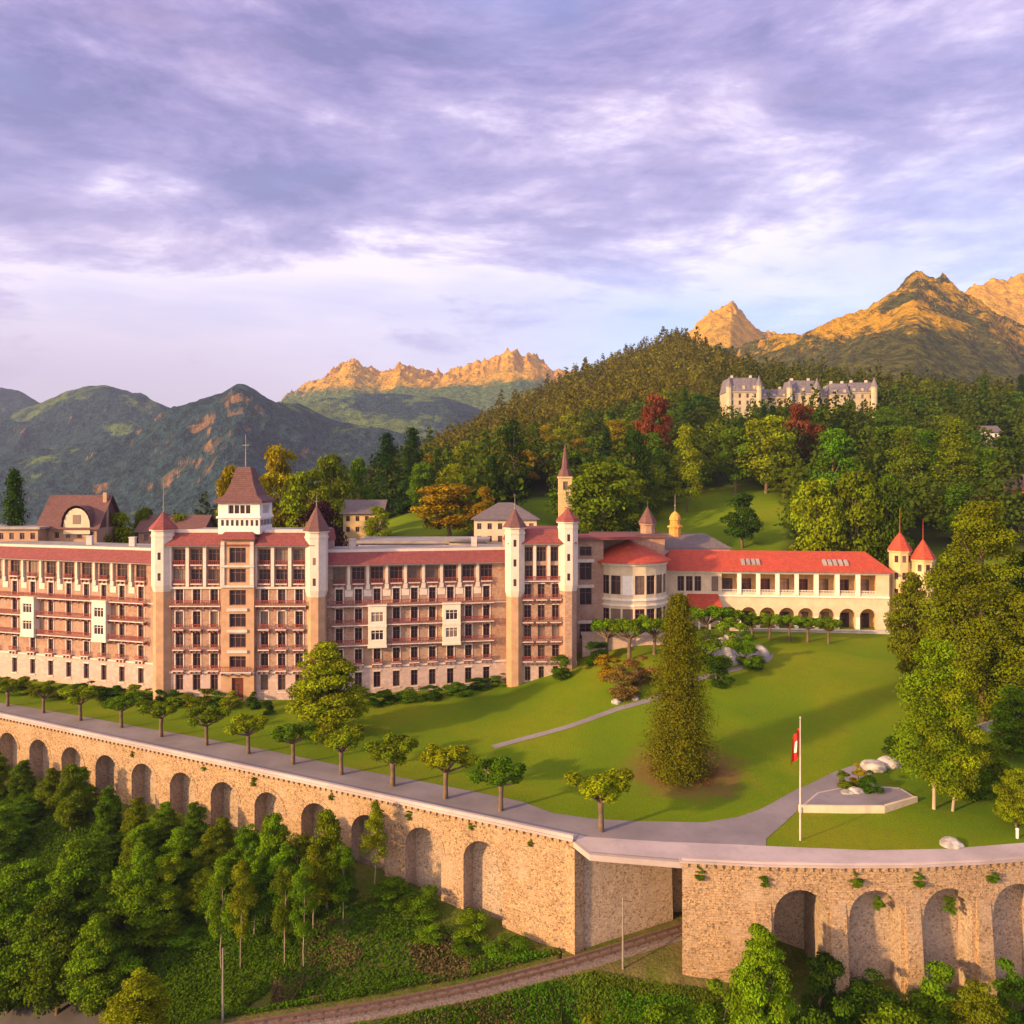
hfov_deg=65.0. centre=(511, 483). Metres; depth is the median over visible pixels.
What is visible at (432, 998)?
railway track
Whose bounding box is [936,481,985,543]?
tall tree
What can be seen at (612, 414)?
spruce tree
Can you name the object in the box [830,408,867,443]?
tall tree
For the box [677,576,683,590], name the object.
window
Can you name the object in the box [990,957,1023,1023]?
bush
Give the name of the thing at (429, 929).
bush
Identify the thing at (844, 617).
arcade door
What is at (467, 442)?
tall tree
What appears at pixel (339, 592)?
window
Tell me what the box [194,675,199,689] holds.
window
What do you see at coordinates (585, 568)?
window
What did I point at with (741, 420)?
spruce tree
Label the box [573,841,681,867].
road bridge
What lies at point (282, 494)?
tall tree
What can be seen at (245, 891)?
slim tree
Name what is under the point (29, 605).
bay window
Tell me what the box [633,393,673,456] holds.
broadleaf tree
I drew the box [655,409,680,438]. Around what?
tall tree
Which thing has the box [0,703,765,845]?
promenade
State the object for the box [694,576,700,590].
window
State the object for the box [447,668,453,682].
window
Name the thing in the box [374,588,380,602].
window
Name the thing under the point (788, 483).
broadleaf tree
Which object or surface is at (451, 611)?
bay window
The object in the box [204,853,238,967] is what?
slim tree
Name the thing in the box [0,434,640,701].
grand hotel
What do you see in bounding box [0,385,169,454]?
mountain
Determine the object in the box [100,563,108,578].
window
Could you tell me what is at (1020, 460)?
tall tree
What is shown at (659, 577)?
window
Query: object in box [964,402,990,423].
tall tree
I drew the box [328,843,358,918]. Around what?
slim tree
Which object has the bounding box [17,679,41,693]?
bush
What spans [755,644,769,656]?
rock
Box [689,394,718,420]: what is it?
broadleaf tree
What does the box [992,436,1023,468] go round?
broadleaf tree
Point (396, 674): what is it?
window
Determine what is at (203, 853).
broadleaf tree
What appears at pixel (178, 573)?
window
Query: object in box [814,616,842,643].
pollarded plane tree
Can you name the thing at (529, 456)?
broadleaf tree
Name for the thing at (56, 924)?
broadleaf tree
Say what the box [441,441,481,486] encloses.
tall tree
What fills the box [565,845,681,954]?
bridge abutment
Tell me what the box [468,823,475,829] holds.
bush
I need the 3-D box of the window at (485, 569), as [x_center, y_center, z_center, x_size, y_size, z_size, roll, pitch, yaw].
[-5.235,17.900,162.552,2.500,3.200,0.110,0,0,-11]
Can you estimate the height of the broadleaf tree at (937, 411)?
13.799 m
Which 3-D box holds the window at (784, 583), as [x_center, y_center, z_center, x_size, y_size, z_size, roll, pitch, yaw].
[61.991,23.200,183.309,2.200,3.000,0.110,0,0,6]
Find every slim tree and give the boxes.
[111,839,143,916]
[120,841,159,951]
[151,854,188,909]
[178,858,205,887]
[184,869,215,923]
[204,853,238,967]
[226,859,256,966]
[235,870,277,933]
[250,852,277,922]
[266,841,299,908]
[269,865,299,963]
[282,831,311,909]
[287,857,319,965]
[300,844,330,924]
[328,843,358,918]
[357,800,388,897]
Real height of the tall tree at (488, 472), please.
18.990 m
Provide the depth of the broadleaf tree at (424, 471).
276.66 m
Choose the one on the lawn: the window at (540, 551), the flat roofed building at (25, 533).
the flat roofed building at (25, 533)
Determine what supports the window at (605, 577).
in the round pavilion
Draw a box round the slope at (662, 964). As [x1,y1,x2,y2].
[0,768,1023,1023]
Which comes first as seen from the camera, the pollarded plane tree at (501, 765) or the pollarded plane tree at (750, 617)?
the pollarded plane tree at (501, 765)
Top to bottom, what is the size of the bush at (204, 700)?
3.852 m
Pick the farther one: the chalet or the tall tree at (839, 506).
the tall tree at (839, 506)
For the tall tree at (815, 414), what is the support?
on the hillside
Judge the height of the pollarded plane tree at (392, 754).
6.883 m
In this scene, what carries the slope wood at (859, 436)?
on the hillside
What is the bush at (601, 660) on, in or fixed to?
on the lawn
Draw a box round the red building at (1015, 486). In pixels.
[976,474,1023,518]
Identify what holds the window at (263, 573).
in the grand hotel at (244, 599)
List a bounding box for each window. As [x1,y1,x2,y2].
[12,560,19,574]
[19,595,39,636]
[30,561,37,575]
[47,562,55,576]
[65,562,73,577]
[73,515,79,523]
[83,563,91,578]
[90,599,110,642]
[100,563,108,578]
[118,564,126,579]
[137,565,145,580]
[174,549,185,563]
[174,569,185,582]
[176,611,182,626]
[191,549,202,563]
[191,569,202,582]
[194,611,199,626]
[194,632,199,646]
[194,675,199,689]
[209,549,219,563]
[209,569,219,582]
[211,611,217,626]
[211,632,217,646]
[211,675,217,689]
[221,505,271,525]
[230,548,245,562]
[230,569,245,581]
[230,590,245,604]
[230,614,245,626]
[230,634,245,646]
[230,656,245,666]
[259,549,270,563]
[259,569,270,582]
[261,611,267,626]
[261,632,267,646]
[261,653,267,667]
[261,675,267,689]
[276,549,287,563]
[276,569,287,582]
[278,589,285,603]
[278,611,285,626]
[278,632,285,646]
[278,653,285,667]
[278,675,284,689]
[294,549,304,563]
[294,569,304,582]
[296,589,302,603]
[296,611,302,626]
[296,632,302,646]
[296,653,302,667]
[333,567,345,583]
[336,589,342,603]
[352,567,364,582]
[355,589,361,603]
[355,672,361,686]
[367,603,386,647]
[371,566,382,582]
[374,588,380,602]
[374,671,380,686]
[390,566,402,581]
[393,588,399,602]
[393,671,399,685]
[408,566,420,581]
[411,587,417,601]
[411,670,417,684]
[426,565,437,580]
[429,587,435,601]
[429,669,435,683]
[442,601,460,644]
[444,565,455,580]
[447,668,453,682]
[462,565,473,580]
[465,667,471,681]
[477,523,481,528]
[480,564,491,579]
[524,605,530,619]
[524,624,530,638]
[524,645,530,658]
[525,547,532,560]
[525,565,532,578]
[536,547,545,560]
[536,565,545,578]
[538,605,544,619]
[538,624,544,638]
[538,645,544,658]
[551,547,557,560]
[551,565,557,578]
[552,605,558,619]
[552,624,558,638]
[552,645,558,655]
[580,547,590,555]
[580,563,590,579]
[580,588,590,604]
[580,624,590,638]
[603,575,608,593]
[603,607,608,620]
[611,575,620,594]
[611,608,620,619]
[623,609,632,619]
[635,576,644,594]
[635,609,644,618]
[647,575,654,594]
[647,608,654,618]
[657,574,661,593]
[657,607,661,618]
[663,574,664,591]
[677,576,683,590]
[686,576,692,590]
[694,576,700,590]
[712,576,717,590]
[723,578,731,590]
[741,578,750,590]
[760,578,769,591]
[780,579,788,591]
[799,579,807,591]
[819,579,827,592]
[840,579,848,592]
[860,580,868,592]
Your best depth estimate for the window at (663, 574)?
173.53 m
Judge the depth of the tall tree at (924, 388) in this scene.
475.76 m
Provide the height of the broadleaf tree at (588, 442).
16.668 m
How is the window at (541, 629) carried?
in the grand hotel at (244, 599)
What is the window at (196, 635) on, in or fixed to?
in the grand hotel at (244, 599)
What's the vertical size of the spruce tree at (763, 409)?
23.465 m
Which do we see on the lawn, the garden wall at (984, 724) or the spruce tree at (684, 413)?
the garden wall at (984, 724)
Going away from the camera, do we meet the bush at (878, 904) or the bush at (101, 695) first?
the bush at (878, 904)
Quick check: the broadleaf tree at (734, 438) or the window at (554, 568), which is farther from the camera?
the broadleaf tree at (734, 438)
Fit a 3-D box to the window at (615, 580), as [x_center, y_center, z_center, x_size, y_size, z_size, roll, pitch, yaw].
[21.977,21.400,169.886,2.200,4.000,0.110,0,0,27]
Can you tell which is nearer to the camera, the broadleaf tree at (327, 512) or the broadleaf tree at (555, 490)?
the broadleaf tree at (327, 512)
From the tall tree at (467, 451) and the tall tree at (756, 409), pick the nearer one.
the tall tree at (467, 451)
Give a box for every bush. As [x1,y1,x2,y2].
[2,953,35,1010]
[9,685,26,695]
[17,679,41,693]
[28,680,56,696]
[45,684,68,699]
[64,683,87,698]
[76,680,104,697]
[94,687,115,701]
[104,685,125,696]
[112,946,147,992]
[127,684,141,697]
[132,688,152,700]
[154,689,166,701]
[164,689,185,705]
[167,921,218,950]
[177,693,198,708]
[191,688,214,705]
[207,691,225,706]
[219,690,242,708]
[244,691,261,709]
[250,777,256,786]
[259,700,275,715]
[269,914,293,945]
[363,693,383,707]
[367,876,417,911]
[376,688,395,703]
[394,687,425,703]
[401,884,441,920]
[404,810,411,820]
[413,923,448,947]
[418,685,443,701]
[441,682,472,696]
[450,935,482,958]
[451,908,489,944]
[465,677,490,689]
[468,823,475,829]
[480,933,531,962]
[488,673,505,686]
[549,654,572,679]
[581,1013,601,1023]
[584,641,608,665]
[593,654,621,681]
[602,663,641,701]
[621,656,660,687]
[641,1003,692,1023]
[685,977,744,1023]
[690,629,732,673]
[694,866,706,880]
[703,656,735,688]
[714,617,749,655]
[733,634,766,669]
[759,876,770,887]
[795,997,863,1023]
[799,950,845,1023]
[836,770,851,788]
[839,967,913,1023]
[847,872,863,887]
[849,763,866,786]
[855,770,884,793]
[859,1000,927,1023]
[872,895,886,910]
[881,732,914,759]
[902,959,962,1023]
[912,872,925,887]
[941,895,958,915]
[957,765,993,802]
[969,741,1012,792]
[985,869,1000,883]
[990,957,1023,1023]
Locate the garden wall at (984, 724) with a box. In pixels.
[970,711,1022,739]
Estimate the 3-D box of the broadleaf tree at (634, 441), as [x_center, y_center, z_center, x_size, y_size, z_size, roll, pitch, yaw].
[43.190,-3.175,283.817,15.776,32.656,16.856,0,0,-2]
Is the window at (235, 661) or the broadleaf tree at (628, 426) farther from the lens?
the broadleaf tree at (628, 426)
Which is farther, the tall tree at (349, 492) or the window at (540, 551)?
the tall tree at (349, 492)
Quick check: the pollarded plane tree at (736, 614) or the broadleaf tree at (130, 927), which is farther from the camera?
the pollarded plane tree at (736, 614)
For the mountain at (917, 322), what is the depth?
1683.08 m
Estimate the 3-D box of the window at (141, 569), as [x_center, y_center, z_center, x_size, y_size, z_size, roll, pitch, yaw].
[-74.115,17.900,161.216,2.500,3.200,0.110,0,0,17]
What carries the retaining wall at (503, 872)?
on the slope at (662, 964)
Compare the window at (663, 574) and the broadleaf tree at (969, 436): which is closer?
the window at (663, 574)
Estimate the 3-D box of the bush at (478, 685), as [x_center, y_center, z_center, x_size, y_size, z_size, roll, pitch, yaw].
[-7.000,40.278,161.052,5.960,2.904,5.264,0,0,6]
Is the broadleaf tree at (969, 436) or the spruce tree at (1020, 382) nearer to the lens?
the broadleaf tree at (969, 436)
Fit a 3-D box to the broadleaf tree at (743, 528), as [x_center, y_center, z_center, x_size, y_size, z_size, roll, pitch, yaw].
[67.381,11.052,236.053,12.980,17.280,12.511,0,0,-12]
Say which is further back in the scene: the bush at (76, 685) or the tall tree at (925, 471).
the tall tree at (925, 471)
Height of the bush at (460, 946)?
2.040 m
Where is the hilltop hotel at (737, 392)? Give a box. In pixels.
[719,375,877,418]
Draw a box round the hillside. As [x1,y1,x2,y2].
[335,368,1023,568]
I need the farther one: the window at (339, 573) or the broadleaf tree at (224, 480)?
the broadleaf tree at (224, 480)
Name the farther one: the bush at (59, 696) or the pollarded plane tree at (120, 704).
the bush at (59, 696)
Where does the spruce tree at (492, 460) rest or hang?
on the hillside
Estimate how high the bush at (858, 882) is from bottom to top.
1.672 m
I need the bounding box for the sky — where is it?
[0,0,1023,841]
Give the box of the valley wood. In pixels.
[127,444,402,536]
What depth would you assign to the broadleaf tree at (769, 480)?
285.57 m
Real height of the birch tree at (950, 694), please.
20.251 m
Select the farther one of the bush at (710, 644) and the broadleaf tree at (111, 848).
the bush at (710, 644)
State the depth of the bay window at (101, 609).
162.28 m
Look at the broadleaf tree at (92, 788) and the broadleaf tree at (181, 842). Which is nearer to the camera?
the broadleaf tree at (181, 842)
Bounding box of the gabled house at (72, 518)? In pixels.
[36,493,119,542]
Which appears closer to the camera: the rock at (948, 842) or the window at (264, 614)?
the rock at (948, 842)
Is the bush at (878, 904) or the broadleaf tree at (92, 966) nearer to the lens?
the bush at (878, 904)
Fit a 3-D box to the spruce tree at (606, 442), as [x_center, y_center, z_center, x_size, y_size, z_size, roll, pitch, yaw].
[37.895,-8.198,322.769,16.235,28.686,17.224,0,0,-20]
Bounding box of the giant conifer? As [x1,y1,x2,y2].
[636,590,727,791]
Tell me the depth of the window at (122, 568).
162.72 m
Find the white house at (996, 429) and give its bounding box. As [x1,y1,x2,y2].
[978,426,1001,447]
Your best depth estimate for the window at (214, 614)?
153.31 m
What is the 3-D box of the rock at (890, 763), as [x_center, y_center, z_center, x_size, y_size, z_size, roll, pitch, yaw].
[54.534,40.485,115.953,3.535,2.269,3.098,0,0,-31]
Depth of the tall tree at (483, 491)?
220.98 m
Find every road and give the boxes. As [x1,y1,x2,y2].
[0,994,107,1023]
[574,835,1023,860]
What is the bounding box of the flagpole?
[791,717,800,840]
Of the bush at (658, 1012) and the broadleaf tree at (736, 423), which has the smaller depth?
the bush at (658, 1012)
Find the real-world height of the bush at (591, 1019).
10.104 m
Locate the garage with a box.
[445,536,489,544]
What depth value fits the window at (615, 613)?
169.98 m
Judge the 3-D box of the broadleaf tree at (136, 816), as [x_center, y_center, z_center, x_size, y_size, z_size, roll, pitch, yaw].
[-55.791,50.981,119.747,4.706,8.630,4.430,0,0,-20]
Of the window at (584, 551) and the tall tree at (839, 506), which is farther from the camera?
the tall tree at (839, 506)
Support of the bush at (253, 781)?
attached to the retaining wall at (503, 872)
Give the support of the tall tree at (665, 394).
on the hillside
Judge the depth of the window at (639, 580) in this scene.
169.11 m
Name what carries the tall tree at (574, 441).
on the hillside
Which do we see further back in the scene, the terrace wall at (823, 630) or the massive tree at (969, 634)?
the terrace wall at (823, 630)
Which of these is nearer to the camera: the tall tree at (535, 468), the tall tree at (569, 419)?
the tall tree at (535, 468)
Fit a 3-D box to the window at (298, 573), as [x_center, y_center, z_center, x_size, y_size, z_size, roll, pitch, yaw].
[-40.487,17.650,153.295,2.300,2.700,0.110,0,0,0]
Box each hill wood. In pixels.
[363,326,756,469]
[700,345,1016,406]
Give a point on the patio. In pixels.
(835, 800)
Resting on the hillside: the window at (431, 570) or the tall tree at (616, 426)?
the tall tree at (616, 426)
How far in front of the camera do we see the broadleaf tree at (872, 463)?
285.47 m
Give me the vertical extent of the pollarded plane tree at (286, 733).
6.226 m
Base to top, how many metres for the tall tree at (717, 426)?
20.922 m
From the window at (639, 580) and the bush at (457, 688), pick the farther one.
the window at (639, 580)
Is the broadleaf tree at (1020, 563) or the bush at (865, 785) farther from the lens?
the broadleaf tree at (1020, 563)
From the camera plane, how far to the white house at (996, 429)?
330.64 m
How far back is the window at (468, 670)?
161.88 m
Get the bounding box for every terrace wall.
[581,632,672,656]
[730,627,889,633]
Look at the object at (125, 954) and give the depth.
97.55 m
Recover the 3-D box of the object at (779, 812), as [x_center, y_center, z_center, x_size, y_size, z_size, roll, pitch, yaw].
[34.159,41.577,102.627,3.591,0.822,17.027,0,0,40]
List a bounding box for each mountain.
[0,384,426,528]
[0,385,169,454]
[0,387,38,414]
[278,347,573,411]
[302,393,486,439]
[687,301,775,348]
[722,270,1023,388]
[964,273,1023,324]
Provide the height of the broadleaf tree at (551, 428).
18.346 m
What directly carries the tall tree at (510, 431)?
on the hillside
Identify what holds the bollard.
on the lawn
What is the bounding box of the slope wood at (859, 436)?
[374,375,1023,538]
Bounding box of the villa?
[471,502,539,543]
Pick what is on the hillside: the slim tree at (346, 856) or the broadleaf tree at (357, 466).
the broadleaf tree at (357, 466)
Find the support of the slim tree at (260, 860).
on the slope at (662, 964)
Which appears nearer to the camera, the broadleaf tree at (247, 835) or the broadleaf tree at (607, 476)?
the broadleaf tree at (247, 835)
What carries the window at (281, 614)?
in the grand hotel at (244, 599)
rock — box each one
[611,698,621,704]
[716,646,738,665]
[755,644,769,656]
[841,789,854,794]
[847,786,863,793]
[860,759,886,772]
[877,756,901,769]
[939,836,964,848]
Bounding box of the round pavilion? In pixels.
[589,500,671,631]
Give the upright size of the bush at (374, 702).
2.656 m
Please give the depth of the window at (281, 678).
153.31 m
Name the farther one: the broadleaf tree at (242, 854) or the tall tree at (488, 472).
the tall tree at (488, 472)
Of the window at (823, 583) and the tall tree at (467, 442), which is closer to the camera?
the window at (823, 583)
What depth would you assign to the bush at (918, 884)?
87.79 m
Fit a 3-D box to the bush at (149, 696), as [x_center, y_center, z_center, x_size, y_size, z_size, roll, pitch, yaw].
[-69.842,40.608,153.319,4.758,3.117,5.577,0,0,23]
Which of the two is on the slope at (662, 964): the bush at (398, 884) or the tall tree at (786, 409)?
the bush at (398, 884)
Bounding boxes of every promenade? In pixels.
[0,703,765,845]
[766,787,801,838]
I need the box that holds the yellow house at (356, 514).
[340,500,390,545]
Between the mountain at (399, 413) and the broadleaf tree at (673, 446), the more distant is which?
the mountain at (399, 413)
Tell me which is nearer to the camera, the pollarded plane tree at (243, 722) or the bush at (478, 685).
the pollarded plane tree at (243, 722)
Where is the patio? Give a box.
[798,785,917,812]
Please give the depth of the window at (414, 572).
159.76 m
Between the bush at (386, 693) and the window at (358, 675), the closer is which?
the bush at (386, 693)
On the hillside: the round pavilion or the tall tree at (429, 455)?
the tall tree at (429, 455)
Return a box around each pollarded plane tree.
[0,676,29,706]
[27,682,58,712]
[56,684,98,720]
[99,692,146,727]
[135,696,179,736]
[185,705,230,745]
[222,712,267,753]
[269,721,316,764]
[309,723,364,774]
[364,732,418,786]
[418,743,478,798]
[467,756,528,811]
[564,767,633,832]
[589,619,625,655]
[604,618,652,659]
[637,614,670,654]
[688,605,732,640]
[717,607,745,636]
[739,611,770,638]
[759,612,782,639]
[775,614,805,641]
[795,616,822,641]
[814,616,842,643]
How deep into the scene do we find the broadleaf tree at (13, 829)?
123.51 m
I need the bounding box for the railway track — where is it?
[225,923,681,1023]
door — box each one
[232,678,242,700]
[741,611,750,624]
[779,612,788,624]
[798,612,807,625]
[819,612,828,624]
[840,612,848,626]
[860,613,868,626]
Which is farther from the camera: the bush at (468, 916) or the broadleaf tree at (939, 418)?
the broadleaf tree at (939, 418)
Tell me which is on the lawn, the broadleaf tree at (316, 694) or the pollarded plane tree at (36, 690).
the broadleaf tree at (316, 694)
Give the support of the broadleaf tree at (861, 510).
on the lawn
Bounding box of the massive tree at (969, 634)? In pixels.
[916,499,1023,723]
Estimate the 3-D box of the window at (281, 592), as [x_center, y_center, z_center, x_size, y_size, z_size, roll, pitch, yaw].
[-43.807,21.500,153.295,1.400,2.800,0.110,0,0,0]
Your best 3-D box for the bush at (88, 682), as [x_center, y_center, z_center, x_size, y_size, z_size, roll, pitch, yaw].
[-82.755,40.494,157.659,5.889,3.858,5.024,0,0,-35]
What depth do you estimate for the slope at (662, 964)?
93.13 m
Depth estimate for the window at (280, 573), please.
153.31 m
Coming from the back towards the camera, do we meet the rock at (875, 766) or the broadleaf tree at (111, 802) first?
the broadleaf tree at (111, 802)
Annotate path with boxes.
[491,654,772,747]
[781,763,874,805]
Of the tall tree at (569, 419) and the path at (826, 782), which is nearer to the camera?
the path at (826, 782)
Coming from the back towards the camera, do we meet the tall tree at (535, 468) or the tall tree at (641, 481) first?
the tall tree at (535, 468)
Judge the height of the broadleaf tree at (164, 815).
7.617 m
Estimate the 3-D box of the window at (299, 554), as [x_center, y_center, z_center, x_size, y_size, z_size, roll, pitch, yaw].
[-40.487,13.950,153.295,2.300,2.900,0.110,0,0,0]
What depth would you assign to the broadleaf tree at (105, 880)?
102.44 m
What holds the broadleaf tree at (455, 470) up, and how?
on the hillside
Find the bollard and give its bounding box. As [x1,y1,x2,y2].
[1015,828,1018,838]
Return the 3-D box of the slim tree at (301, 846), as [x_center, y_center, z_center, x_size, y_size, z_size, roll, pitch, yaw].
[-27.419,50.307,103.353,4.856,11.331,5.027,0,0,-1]
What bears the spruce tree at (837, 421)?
on the hillside
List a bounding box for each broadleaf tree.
[0,751,12,794]
[0,804,31,864]
[0,858,53,923]
[0,879,37,1016]
[4,886,86,1018]
[7,760,37,800]
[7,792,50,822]
[32,767,63,808]
[40,837,114,931]
[51,763,94,832]
[56,850,83,908]
[60,912,134,1016]
[66,766,99,813]
[82,887,95,909]
[87,865,151,957]
[92,785,123,835]
[95,874,122,933]
[96,835,125,866]
[98,966,172,1023]
[104,511,132,542]
[118,823,162,867]
[120,797,151,841]
[132,507,152,542]
[136,880,190,947]
[149,801,183,850]
[153,826,203,875]
[153,855,191,910]
[170,513,188,521]
[176,801,210,853]
[181,866,211,915]
[190,825,234,869]
[195,855,245,917]
[207,816,237,858]
[215,463,236,512]
[227,823,259,887]
[230,832,257,882]
[248,812,296,904]
[258,444,310,527]
[276,468,345,527]
[283,641,372,736]
[295,500,348,545]
[305,809,351,910]
[308,454,352,527]
[346,457,375,499]
[363,506,391,536]
[406,461,434,519]
[408,483,478,535]
[435,463,480,513]
[506,449,542,480]
[537,452,560,481]
[543,426,559,440]
[543,486,584,516]
[546,449,596,483]
[564,460,643,533]
[580,411,595,421]
[583,436,611,462]
[601,418,633,434]
[614,429,656,504]
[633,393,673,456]
[653,474,682,504]
[665,441,675,457]
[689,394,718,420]
[706,425,760,495]
[710,397,719,415]
[718,492,763,548]
[725,417,748,428]
[728,923,799,1023]
[730,415,797,493]
[758,467,795,498]
[780,474,814,498]
[781,402,824,465]
[788,478,848,550]
[808,427,865,504]
[816,468,889,557]
[863,474,916,567]
[864,455,893,488]
[865,425,917,452]
[877,388,894,405]
[883,572,940,675]
[890,386,916,399]
[913,422,926,427]
[916,417,987,528]
[923,415,947,428]
[926,408,950,427]
[944,978,1008,1023]
[951,454,1003,498]
[959,434,988,462]
[986,684,1023,758]
[991,552,1023,692]
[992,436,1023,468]
[992,768,1023,826]
[996,391,1023,417]
[1003,493,1023,530]
[1012,420,1023,434]
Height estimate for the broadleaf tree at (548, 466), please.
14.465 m
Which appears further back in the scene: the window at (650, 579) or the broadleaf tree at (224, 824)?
the window at (650, 579)
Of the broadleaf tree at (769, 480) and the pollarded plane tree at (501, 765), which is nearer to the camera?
the pollarded plane tree at (501, 765)
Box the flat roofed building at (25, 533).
[0,525,50,541]
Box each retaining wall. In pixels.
[0,712,577,953]
[679,854,1023,1004]
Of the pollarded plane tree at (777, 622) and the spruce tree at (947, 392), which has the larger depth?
the spruce tree at (947, 392)
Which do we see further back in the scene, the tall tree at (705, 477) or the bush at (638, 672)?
the tall tree at (705, 477)
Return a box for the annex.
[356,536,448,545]
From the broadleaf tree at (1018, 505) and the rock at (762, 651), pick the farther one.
the broadleaf tree at (1018, 505)
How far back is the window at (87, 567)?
165.40 m
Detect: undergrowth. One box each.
[0,793,580,1023]
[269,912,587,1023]
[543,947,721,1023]
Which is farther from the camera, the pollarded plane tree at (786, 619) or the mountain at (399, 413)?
the mountain at (399, 413)
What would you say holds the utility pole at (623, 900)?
on the slope at (662, 964)
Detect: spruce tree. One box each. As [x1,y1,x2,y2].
[0,467,30,525]
[360,432,408,518]
[383,426,433,514]
[430,449,444,475]
[479,454,508,507]
[597,428,617,462]
[604,411,617,448]
[650,447,670,498]
[675,387,696,428]
[726,416,746,467]
[760,405,768,417]
[767,405,777,424]
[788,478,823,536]
[826,417,842,470]
[911,433,938,496]
[941,389,953,411]
[948,382,955,398]
[969,400,986,425]
[969,430,982,452]
[976,376,992,425]
[1014,374,1023,395]
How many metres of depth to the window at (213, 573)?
153.31 m
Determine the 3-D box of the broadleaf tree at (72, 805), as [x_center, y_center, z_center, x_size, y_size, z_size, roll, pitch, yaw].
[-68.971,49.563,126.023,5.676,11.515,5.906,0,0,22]
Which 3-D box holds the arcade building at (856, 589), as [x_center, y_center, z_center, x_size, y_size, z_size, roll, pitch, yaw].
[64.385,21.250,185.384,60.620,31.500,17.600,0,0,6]
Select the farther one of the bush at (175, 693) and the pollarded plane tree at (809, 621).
the pollarded plane tree at (809, 621)
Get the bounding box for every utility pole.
[222,948,229,1022]
[622,897,631,969]
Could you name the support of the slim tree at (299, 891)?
on the slope at (662, 964)
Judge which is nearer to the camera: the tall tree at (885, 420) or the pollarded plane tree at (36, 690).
the pollarded plane tree at (36, 690)
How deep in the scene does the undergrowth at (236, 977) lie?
96.72 m
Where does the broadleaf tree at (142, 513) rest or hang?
on the lawn
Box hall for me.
[662,505,732,553]
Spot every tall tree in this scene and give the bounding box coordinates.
[271,484,290,506]
[341,474,365,522]
[421,453,433,459]
[429,455,450,482]
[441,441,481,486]
[456,441,476,453]
[470,486,494,533]
[475,455,516,497]
[486,418,534,502]
[499,429,534,447]
[515,443,541,482]
[534,426,555,454]
[549,418,559,425]
[549,420,573,444]
[552,413,587,447]
[567,438,588,452]
[599,419,627,460]
[626,470,655,510]
[643,432,680,473]
[643,464,668,515]
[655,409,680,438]
[660,390,680,417]
[669,423,705,511]
[682,447,715,490]
[694,406,710,428]
[694,421,726,458]
[748,407,760,418]
[779,406,793,423]
[805,408,826,423]
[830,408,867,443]
[834,447,866,473]
[836,505,859,533]
[872,407,904,427]
[873,442,938,494]
[880,426,936,507]
[899,415,913,425]
[902,422,920,436]
[909,380,939,398]
[910,401,927,425]
[914,429,942,462]
[931,412,969,433]
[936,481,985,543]
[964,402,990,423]
[968,446,1011,502]
[989,405,1016,434]
[1014,444,1023,473]
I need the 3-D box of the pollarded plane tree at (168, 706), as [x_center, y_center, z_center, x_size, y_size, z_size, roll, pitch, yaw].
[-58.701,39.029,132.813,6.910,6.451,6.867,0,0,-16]
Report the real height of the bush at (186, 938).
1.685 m
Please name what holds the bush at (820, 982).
on the slope at (662, 964)
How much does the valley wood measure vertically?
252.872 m
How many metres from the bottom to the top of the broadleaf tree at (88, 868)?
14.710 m
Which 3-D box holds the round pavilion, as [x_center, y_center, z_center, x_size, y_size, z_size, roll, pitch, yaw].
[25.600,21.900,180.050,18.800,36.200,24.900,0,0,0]
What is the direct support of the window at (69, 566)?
in the grand hotel at (244, 599)
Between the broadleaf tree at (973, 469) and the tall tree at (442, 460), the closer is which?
the broadleaf tree at (973, 469)
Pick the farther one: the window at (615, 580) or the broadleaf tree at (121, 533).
the broadleaf tree at (121, 533)
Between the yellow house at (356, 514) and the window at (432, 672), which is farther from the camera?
the yellow house at (356, 514)
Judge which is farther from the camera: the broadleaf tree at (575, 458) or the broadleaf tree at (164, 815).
the broadleaf tree at (575, 458)
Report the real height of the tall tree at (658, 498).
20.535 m
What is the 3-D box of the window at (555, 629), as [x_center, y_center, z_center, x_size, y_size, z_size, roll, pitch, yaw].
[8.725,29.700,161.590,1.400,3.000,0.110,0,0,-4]
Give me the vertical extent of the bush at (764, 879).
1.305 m
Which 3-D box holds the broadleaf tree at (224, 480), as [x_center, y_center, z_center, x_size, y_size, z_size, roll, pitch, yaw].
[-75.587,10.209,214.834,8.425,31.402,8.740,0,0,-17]
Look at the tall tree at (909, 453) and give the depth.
255.44 m
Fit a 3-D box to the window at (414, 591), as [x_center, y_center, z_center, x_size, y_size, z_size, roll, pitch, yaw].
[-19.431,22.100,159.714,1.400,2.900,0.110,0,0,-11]
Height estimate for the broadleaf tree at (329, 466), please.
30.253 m
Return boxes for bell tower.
[557,444,572,516]
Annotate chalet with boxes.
[134,515,217,543]
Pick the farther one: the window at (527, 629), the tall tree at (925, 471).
the tall tree at (925, 471)
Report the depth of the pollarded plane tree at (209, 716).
128.35 m
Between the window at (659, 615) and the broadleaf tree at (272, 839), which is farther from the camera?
the window at (659, 615)
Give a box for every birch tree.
[887,638,980,809]
[914,659,992,811]
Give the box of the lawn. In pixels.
[0,567,1023,849]
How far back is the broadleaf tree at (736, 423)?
373.67 m
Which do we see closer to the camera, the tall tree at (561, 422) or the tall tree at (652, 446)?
the tall tree at (652, 446)
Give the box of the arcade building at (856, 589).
[665,516,936,629]
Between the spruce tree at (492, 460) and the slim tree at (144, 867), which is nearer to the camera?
the slim tree at (144, 867)

